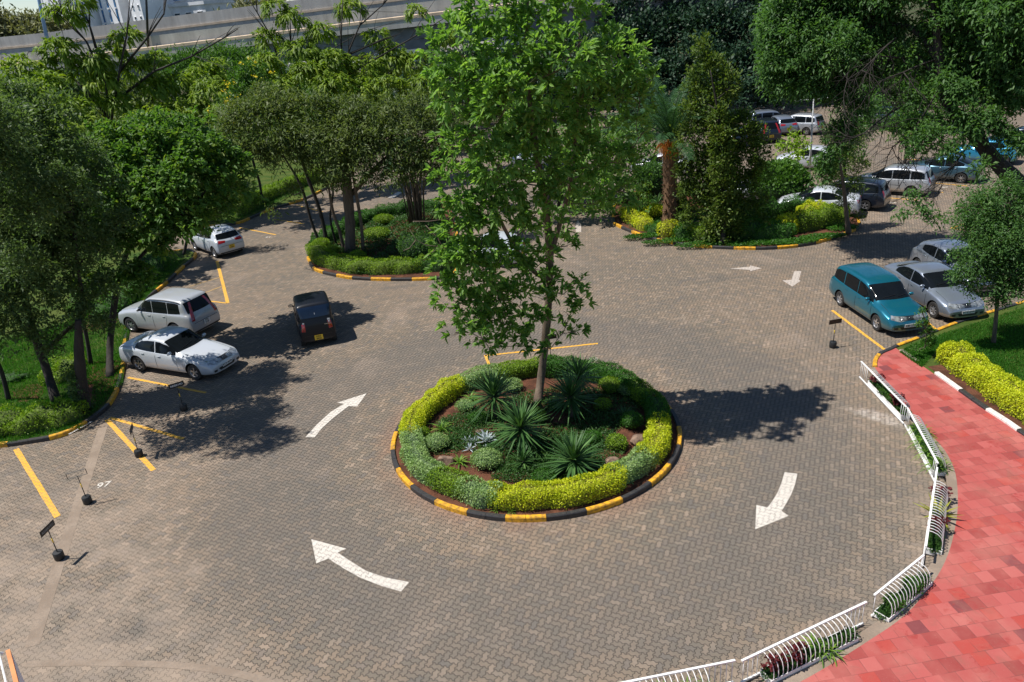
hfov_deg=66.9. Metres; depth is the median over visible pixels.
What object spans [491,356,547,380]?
hedge clump
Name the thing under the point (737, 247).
kerb
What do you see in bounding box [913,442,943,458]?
strap plant
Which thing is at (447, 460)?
rock
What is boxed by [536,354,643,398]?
hedge clump
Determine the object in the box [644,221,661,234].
hedge lump
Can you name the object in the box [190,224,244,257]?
parked car
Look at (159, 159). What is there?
leafy tree
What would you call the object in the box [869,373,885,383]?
red leaved plant
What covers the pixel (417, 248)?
feathery shrub
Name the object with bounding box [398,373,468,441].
hedge clump
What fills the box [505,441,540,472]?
spiky plant
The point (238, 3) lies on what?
tree
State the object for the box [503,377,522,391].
round shrub
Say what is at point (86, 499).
bay stand
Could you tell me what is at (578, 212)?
leafy tree
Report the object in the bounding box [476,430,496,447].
silver plant
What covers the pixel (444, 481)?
hedge clump
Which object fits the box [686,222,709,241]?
hedge lump
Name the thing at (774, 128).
parked car
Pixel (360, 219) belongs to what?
slim tree
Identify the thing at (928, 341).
slim shrub
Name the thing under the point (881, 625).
concrete edging
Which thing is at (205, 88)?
feather leaf tree
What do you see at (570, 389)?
spiky plant
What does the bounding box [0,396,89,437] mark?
hedge
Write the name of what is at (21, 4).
sky
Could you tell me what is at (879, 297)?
parked car
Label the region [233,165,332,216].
hedge
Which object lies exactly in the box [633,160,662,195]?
loose shrub
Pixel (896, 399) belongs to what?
red leaved plant
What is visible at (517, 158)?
parked car
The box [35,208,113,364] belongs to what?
slim tree
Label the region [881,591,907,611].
leafy herb
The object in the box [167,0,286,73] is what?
office block
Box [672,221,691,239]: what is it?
hedge lump
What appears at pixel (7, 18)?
tree
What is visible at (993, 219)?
fine leaved tree
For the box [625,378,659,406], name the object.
hedge clump
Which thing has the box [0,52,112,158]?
feather leaf tree
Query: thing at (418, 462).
hedge clump
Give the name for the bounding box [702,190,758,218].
hedge lump
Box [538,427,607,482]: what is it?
spiky plant
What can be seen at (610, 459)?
rock
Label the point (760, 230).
hedge lump
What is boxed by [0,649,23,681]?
stair parapet
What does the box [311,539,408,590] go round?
road arrow
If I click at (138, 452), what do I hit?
bay stand
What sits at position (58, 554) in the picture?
bay stand
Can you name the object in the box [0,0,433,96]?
overpass
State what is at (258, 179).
slim tree
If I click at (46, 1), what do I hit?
apartment tower
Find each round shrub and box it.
[421,426,430,436]
[422,432,450,451]
[454,398,474,411]
[466,411,486,425]
[470,446,503,470]
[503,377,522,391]
[529,407,546,422]
[531,467,556,485]
[545,398,564,411]
[582,429,602,443]
[593,397,612,410]
[597,375,620,393]
[605,432,628,450]
[618,378,641,395]
[620,410,643,428]
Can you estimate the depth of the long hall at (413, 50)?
177.66 m
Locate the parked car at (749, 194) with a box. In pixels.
[739,181,770,204]
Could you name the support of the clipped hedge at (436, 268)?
on the soil bed at (432, 274)
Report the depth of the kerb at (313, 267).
38.45 m
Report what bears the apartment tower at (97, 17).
on the ground at (915, 9)
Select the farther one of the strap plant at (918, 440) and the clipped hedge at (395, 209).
the clipped hedge at (395, 209)
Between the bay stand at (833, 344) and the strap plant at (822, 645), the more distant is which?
the bay stand at (833, 344)
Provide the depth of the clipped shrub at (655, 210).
44.14 m
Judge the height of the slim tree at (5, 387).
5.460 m
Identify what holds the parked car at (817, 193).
on the paved yard at (196, 545)
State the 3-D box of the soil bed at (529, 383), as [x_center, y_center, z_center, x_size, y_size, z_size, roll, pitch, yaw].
[0.705,2.708,23.929,8.700,0.120,8.700,-5,24,0]
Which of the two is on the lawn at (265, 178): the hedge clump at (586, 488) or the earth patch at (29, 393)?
the earth patch at (29, 393)
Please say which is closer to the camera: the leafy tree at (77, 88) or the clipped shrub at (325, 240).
the clipped shrub at (325, 240)
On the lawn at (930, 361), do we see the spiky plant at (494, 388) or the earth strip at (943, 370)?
the earth strip at (943, 370)
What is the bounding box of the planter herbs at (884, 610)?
[874,571,932,620]
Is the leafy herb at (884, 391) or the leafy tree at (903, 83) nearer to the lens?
the leafy herb at (884, 391)
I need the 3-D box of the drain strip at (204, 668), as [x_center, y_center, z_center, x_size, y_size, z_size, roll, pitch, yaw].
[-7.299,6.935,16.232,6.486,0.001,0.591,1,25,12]
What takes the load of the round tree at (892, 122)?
on the paved yard at (196, 545)
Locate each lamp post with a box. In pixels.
[37,0,50,48]
[145,0,149,46]
[806,97,827,171]
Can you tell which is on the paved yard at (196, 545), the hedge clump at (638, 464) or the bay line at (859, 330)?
the bay line at (859, 330)
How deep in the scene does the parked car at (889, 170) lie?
45.16 m
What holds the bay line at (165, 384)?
on the paved yard at (196, 545)
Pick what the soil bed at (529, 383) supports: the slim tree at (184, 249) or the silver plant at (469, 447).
the silver plant at (469, 447)
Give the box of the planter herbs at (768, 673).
[758,624,859,680]
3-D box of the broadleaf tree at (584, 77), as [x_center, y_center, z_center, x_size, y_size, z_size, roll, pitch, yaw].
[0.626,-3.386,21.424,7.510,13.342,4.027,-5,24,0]
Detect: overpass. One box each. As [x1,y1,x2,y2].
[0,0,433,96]
[0,0,766,109]
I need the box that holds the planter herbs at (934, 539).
[927,490,948,553]
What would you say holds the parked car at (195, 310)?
on the paved yard at (196, 545)
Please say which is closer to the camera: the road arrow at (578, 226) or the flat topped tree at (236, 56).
the road arrow at (578, 226)
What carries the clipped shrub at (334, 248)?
on the soil bed at (432, 274)
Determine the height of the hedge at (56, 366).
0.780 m
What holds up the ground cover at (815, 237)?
on the soil bed at (618, 220)
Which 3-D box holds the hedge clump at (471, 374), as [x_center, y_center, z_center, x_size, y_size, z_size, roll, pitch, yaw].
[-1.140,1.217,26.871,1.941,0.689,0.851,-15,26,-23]
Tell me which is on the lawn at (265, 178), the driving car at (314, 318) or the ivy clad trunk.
the ivy clad trunk
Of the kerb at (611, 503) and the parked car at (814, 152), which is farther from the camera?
the parked car at (814, 152)
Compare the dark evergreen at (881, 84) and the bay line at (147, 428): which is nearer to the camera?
the bay line at (147, 428)
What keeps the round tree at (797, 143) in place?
on the paved yard at (196, 545)
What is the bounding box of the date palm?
[600,77,745,224]
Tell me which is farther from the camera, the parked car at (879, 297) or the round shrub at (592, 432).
the parked car at (879, 297)
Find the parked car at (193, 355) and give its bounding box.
[119,326,239,379]
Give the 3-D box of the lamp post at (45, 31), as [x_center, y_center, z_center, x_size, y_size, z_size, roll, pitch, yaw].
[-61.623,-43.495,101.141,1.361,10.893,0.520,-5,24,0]
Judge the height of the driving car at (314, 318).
1.791 m
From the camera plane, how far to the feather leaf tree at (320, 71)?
53.28 m
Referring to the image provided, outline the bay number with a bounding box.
[97,480,111,487]
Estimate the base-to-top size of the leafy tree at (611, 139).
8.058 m
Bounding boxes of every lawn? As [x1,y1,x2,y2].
[0,114,378,441]
[897,303,1023,381]
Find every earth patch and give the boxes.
[12,384,43,401]
[83,356,118,413]
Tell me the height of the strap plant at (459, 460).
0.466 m
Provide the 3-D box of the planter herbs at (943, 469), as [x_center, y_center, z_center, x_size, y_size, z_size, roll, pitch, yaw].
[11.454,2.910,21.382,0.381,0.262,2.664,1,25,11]
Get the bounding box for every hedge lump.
[618,205,638,223]
[631,211,652,230]
[636,181,699,201]
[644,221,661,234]
[655,219,678,237]
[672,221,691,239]
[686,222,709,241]
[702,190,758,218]
[731,215,798,240]
[758,193,819,220]
[775,212,800,233]
[793,202,851,232]
[794,199,832,216]
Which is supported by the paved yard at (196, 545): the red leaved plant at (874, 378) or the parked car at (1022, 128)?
the parked car at (1022, 128)
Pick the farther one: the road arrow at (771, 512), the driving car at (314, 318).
the driving car at (314, 318)
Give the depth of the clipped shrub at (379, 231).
44.54 m
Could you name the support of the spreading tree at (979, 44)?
on the lawn at (930, 361)
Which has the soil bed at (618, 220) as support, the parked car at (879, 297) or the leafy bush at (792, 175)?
the leafy bush at (792, 175)
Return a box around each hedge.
[0,368,33,384]
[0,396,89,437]
[37,350,87,386]
[85,251,168,323]
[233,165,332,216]
[304,241,430,274]
[308,198,444,243]
[410,254,452,272]
[934,340,1023,424]
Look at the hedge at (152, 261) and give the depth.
37.55 m
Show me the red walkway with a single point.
(962, 620)
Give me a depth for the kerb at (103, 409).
28.23 m
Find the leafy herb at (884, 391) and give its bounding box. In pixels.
[877,387,892,395]
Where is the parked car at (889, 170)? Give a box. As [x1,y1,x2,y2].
[861,164,934,196]
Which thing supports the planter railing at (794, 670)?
on the concrete edging
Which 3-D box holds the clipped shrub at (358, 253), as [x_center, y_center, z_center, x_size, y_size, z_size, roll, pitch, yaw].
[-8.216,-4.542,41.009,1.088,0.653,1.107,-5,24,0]
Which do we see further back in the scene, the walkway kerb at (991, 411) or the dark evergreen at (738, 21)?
the dark evergreen at (738, 21)
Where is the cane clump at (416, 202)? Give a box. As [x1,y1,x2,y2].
[379,135,432,225]
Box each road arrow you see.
[306,394,365,436]
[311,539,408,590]
[388,192,401,197]
[575,221,580,231]
[730,265,760,270]
[755,472,796,528]
[782,271,800,285]
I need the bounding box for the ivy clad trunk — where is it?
[57,319,95,411]
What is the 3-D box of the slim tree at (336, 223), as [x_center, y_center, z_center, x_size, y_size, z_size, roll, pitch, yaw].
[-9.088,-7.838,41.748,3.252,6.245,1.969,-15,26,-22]
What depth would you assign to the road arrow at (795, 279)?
34.35 m
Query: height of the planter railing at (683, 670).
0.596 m
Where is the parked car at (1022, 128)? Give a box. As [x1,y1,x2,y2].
[987,126,1023,146]
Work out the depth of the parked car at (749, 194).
45.90 m
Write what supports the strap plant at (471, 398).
on the soil bed at (529, 383)
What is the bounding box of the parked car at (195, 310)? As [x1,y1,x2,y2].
[118,287,219,332]
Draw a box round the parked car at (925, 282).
[884,261,984,317]
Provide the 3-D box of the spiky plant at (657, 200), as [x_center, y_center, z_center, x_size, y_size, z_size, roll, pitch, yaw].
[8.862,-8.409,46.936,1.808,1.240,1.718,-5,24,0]
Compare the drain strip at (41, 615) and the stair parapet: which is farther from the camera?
the drain strip at (41, 615)
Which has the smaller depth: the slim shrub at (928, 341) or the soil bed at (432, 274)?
the slim shrub at (928, 341)
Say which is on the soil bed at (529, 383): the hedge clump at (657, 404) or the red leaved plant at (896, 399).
the hedge clump at (657, 404)
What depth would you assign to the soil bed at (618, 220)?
41.16 m
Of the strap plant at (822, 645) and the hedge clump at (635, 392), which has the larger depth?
the hedge clump at (635, 392)
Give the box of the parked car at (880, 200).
[822,176,890,210]
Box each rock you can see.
[437,456,454,465]
[605,456,619,464]
[630,434,643,446]
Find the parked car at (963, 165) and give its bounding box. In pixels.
[911,154,983,182]
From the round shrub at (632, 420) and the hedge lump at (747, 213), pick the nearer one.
the round shrub at (632, 420)
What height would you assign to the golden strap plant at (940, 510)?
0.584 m
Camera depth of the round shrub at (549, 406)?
24.73 m
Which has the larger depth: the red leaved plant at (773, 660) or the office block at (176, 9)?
the office block at (176, 9)
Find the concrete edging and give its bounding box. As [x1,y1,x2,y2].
[778,367,957,681]
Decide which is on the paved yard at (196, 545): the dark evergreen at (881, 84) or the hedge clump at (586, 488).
the dark evergreen at (881, 84)
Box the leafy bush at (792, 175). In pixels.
[747,157,813,201]
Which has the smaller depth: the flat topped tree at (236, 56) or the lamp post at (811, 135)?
the lamp post at (811, 135)
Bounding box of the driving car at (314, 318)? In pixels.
[288,291,336,345]
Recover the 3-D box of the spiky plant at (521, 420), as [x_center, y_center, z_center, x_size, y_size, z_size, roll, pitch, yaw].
[0.198,2.458,22.622,2.206,1.612,2.282,-5,24,0]
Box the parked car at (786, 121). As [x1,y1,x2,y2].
[771,114,797,132]
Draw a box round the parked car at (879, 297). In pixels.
[829,262,927,331]
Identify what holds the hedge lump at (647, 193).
on the soil bed at (618, 220)
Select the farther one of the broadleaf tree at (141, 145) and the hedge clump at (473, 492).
the broadleaf tree at (141, 145)
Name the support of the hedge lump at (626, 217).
on the soil bed at (618, 220)
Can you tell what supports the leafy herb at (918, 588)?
in the planter railing at (889, 619)
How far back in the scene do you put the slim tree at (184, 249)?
44.54 m
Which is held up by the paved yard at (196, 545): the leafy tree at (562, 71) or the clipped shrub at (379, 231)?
the leafy tree at (562, 71)
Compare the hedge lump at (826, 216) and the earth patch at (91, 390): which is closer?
the earth patch at (91, 390)
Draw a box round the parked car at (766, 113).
[751,109,782,119]
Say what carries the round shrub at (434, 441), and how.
on the soil bed at (529, 383)
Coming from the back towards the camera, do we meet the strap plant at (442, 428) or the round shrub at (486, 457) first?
the strap plant at (442, 428)
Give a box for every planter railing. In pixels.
[622,659,735,681]
[740,601,866,681]
[859,361,910,423]
[871,555,932,621]
[904,407,945,481]
[921,467,948,566]
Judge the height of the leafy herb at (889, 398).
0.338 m
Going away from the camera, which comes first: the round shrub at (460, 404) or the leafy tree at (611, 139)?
the round shrub at (460, 404)
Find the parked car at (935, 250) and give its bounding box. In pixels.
[910,238,995,291]
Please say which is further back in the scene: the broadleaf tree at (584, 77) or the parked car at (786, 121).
the parked car at (786, 121)
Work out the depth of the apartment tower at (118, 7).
155.11 m
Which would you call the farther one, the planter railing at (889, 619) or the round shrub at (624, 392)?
the round shrub at (624, 392)
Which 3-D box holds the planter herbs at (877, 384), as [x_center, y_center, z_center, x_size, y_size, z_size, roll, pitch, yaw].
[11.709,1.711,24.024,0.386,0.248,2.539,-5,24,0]
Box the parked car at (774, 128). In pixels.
[745,118,781,140]
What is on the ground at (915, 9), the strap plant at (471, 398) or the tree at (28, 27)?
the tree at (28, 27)
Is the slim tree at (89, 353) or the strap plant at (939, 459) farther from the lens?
the slim tree at (89, 353)
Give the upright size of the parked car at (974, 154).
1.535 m
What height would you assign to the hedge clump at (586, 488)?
0.699 m
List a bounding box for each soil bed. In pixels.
[310,204,455,277]
[395,376,676,514]
[615,194,857,246]
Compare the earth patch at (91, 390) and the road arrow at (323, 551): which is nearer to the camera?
the road arrow at (323, 551)
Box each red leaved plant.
[760,652,790,671]
[783,641,807,665]
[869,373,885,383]
[889,392,906,404]
[927,515,950,531]
[928,485,952,502]
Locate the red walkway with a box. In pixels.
[801,348,1023,681]
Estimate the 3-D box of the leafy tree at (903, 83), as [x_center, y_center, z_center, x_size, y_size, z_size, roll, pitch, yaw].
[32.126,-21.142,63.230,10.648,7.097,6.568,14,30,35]
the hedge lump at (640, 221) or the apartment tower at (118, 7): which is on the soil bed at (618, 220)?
the hedge lump at (640, 221)
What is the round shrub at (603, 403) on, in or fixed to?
on the soil bed at (529, 383)
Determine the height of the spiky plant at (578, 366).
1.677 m
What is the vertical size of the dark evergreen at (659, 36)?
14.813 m
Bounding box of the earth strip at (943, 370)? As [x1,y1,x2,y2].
[928,365,1023,429]
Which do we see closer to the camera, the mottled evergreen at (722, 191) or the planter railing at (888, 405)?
the planter railing at (888, 405)
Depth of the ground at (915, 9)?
141.70 m
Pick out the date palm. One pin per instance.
(669, 201)
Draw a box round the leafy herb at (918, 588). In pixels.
[901,574,924,594]
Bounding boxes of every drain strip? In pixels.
[24,660,276,681]
[25,419,107,647]
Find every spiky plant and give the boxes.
[459,367,529,422]
[487,395,552,457]
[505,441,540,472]
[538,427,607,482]
[540,369,604,423]
[554,353,604,399]
[651,193,662,204]
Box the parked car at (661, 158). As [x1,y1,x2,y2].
[631,153,693,175]
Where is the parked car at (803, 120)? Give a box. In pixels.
[790,113,825,134]
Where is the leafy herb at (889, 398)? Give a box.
[885,391,897,402]
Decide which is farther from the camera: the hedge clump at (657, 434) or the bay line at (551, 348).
the bay line at (551, 348)
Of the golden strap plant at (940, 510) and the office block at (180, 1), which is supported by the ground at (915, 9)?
the office block at (180, 1)
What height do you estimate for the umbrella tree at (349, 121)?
9.092 m
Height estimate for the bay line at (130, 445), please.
0.001 m
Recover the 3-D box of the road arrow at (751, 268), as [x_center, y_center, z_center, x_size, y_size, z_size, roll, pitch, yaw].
[10.914,-3.363,36.079,1.314,0.001,0.712,-9,24,-11]
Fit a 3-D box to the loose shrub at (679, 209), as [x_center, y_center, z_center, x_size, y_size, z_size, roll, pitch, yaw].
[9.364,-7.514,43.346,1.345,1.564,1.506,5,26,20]
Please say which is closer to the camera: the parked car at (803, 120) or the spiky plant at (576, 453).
the spiky plant at (576, 453)
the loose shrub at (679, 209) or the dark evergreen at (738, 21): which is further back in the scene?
the dark evergreen at (738, 21)
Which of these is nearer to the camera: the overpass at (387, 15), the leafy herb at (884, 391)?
the leafy herb at (884, 391)
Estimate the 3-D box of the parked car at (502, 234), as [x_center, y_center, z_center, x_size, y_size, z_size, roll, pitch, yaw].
[-1.335,-4.782,39.532,4.092,1.535,1.957,6,26,22]
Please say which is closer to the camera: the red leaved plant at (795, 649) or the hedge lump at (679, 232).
the red leaved plant at (795, 649)
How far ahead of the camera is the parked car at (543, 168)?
54.96 m
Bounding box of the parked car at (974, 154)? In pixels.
[954,137,1018,161]
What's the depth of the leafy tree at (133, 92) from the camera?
66.73 m
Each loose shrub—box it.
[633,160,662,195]
[676,194,690,219]
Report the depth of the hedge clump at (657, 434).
22.15 m
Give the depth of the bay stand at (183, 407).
26.77 m
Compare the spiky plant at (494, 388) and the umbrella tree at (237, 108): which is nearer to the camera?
the spiky plant at (494, 388)
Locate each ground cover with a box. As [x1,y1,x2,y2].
[328,205,450,275]
[425,386,639,482]
[617,201,858,247]
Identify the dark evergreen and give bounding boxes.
[572,0,706,136]
[659,0,799,112]
[778,12,930,106]
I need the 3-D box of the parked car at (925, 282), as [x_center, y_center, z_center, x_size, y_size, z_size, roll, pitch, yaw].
[16.640,-2.210,30.662,1.948,1.490,4.462,-7,24,-5]
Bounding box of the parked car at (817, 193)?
[777,185,861,214]
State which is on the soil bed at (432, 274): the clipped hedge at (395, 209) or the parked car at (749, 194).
the clipped hedge at (395, 209)
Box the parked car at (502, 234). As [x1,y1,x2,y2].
[457,231,526,267]
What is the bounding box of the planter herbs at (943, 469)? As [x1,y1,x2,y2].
[909,424,945,473]
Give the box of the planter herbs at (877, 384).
[869,379,911,416]
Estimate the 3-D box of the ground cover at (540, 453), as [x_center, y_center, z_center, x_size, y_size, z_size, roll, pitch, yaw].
[0.659,2.681,23.723,6.966,0.375,5.566,-5,24,0]
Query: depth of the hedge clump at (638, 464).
21.16 m
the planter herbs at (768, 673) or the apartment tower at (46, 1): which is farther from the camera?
the apartment tower at (46, 1)
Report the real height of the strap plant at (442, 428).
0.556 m
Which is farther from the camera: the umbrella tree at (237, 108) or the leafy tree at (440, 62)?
the leafy tree at (440, 62)
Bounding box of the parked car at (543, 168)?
[533,163,577,182]
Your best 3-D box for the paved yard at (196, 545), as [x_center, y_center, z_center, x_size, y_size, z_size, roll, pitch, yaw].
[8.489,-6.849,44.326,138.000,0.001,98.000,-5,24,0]
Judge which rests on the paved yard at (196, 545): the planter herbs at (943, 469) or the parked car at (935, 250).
the parked car at (935, 250)
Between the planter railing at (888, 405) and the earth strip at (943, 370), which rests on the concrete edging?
the planter railing at (888, 405)
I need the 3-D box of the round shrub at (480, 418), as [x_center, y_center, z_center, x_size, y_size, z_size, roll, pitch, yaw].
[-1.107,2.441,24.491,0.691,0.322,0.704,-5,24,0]
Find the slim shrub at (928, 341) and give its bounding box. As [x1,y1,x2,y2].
[908,305,938,354]
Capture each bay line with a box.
[13,448,60,517]
[104,419,154,470]
[108,417,183,439]
[128,377,205,392]
[216,261,228,302]
[487,343,597,355]
[831,310,884,349]
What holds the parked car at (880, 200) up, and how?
on the paved yard at (196, 545)
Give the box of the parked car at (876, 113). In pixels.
[860,106,903,123]
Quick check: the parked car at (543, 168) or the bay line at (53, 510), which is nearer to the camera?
the bay line at (53, 510)
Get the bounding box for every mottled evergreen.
[667,28,777,244]
[809,131,873,234]
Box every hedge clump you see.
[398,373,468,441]
[399,424,448,488]
[425,465,475,500]
[450,474,502,508]
[451,362,504,391]
[486,462,629,511]
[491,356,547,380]
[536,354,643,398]
[605,445,659,488]
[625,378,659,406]
[635,411,672,466]
[637,389,671,427]
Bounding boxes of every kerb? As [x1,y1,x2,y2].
[0,161,359,447]
[307,201,457,280]
[391,394,681,522]
[612,189,861,249]
[872,300,1023,366]
[934,371,1023,435]
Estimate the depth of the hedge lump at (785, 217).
39.81 m
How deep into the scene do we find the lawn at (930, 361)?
28.06 m
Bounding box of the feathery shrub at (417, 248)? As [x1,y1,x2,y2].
[395,230,437,257]
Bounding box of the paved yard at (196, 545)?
[0,89,1023,681]
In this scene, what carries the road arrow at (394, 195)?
on the paved yard at (196, 545)
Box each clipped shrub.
[312,237,330,245]
[324,245,340,254]
[347,250,366,258]
[363,226,390,238]
[373,213,393,223]
[642,203,662,217]
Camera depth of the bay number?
23.07 m
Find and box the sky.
[0,0,291,14]
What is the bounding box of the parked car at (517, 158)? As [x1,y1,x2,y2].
[512,151,545,165]
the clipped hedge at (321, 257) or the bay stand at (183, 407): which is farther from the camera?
the clipped hedge at (321, 257)
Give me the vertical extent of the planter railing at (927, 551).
0.596 m
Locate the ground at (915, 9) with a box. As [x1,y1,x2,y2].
[100,1,928,135]
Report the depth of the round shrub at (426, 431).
23.87 m
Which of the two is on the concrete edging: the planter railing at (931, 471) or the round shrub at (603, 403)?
the planter railing at (931, 471)
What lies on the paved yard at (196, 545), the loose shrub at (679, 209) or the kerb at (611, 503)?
the kerb at (611, 503)
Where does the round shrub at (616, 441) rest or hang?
on the soil bed at (529, 383)
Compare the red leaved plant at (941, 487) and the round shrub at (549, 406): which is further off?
the round shrub at (549, 406)
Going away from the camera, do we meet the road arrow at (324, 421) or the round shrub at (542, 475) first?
the round shrub at (542, 475)
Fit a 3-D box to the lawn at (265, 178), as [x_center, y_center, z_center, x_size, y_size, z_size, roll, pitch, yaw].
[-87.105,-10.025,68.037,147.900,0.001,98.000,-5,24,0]
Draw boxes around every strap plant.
[430,419,451,432]
[449,454,469,467]
[464,392,475,400]
[795,632,846,668]
[904,422,934,437]
[905,431,938,450]
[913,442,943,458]
[915,494,959,531]
[918,455,955,478]
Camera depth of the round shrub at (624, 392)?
25.25 m
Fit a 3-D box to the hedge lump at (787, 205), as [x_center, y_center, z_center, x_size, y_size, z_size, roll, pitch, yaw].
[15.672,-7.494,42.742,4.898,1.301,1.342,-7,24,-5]
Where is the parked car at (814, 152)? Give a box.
[776,145,836,167]
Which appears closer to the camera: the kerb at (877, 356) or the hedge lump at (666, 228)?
the kerb at (877, 356)
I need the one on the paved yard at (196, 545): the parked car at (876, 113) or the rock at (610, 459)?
the parked car at (876, 113)
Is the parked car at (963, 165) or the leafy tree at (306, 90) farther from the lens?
the leafy tree at (306, 90)
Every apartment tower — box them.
[41,0,77,29]
[67,0,101,27]
[96,0,132,24]
[128,0,180,83]
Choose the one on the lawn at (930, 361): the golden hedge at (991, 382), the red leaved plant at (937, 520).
the golden hedge at (991, 382)
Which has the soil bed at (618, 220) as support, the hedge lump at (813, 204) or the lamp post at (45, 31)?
the hedge lump at (813, 204)
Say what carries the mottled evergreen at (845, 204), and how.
on the soil bed at (618, 220)
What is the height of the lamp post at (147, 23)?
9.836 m
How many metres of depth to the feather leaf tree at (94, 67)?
46.50 m
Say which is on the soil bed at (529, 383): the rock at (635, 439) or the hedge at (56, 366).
the rock at (635, 439)
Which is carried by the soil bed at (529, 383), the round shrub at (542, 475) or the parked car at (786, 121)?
the round shrub at (542, 475)
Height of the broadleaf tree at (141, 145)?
9.614 m
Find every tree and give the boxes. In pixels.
[0,0,41,36]
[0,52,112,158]
[0,73,169,402]
[0,251,34,400]
[1,65,96,114]
[10,7,78,34]
[27,0,238,122]
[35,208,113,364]
[37,121,242,169]
[54,105,268,377]
[71,64,218,128]
[119,56,309,139]
[153,37,288,94]
[182,173,200,254]
[190,54,285,154]
[198,75,336,242]
[231,0,289,94]
[237,86,263,202]
[240,0,465,133]
[249,41,393,136]
[278,83,479,252]
[308,142,355,250]
[339,114,382,250]
[363,41,482,136]
[403,0,666,402]
[455,20,605,124]
[466,95,662,221]
[545,164,645,216]
[747,0,1023,236]
[771,126,812,162]
[817,83,895,175]
[838,41,964,113]
[876,98,941,163]
[941,167,1023,342]
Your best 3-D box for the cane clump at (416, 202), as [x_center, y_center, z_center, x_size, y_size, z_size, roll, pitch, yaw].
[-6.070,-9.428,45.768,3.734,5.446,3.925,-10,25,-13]
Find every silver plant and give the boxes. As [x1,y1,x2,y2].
[461,436,478,451]
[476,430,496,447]
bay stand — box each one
[39,520,64,560]
[65,469,92,504]
[129,424,143,457]
[168,381,187,411]
[829,318,841,348]
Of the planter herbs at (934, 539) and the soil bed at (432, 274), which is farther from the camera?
the soil bed at (432, 274)
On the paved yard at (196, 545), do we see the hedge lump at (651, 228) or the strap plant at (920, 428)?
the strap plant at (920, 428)
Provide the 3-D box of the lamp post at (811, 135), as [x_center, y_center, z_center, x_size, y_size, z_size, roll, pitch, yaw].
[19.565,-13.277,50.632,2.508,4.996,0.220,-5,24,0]
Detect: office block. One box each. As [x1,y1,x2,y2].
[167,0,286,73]
[173,0,207,3]
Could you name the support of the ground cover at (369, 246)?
on the soil bed at (432, 274)
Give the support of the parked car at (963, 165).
on the paved yard at (196, 545)
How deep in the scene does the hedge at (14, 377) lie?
30.10 m
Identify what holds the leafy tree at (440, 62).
on the paved yard at (196, 545)
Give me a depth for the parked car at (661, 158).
54.34 m
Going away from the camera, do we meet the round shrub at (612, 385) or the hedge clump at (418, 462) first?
the hedge clump at (418, 462)
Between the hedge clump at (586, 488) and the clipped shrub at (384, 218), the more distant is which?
the clipped shrub at (384, 218)
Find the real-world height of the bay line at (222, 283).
0.001 m
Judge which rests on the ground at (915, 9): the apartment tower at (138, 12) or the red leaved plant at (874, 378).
the apartment tower at (138, 12)
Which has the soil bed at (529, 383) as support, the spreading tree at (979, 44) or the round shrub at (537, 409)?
the round shrub at (537, 409)
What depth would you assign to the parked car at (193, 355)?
29.63 m
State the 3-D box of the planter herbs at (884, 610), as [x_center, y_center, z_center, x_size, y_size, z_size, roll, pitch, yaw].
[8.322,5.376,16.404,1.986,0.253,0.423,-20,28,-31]
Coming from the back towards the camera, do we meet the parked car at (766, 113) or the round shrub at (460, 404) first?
the parked car at (766, 113)
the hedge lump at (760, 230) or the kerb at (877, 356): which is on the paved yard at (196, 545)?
the kerb at (877, 356)

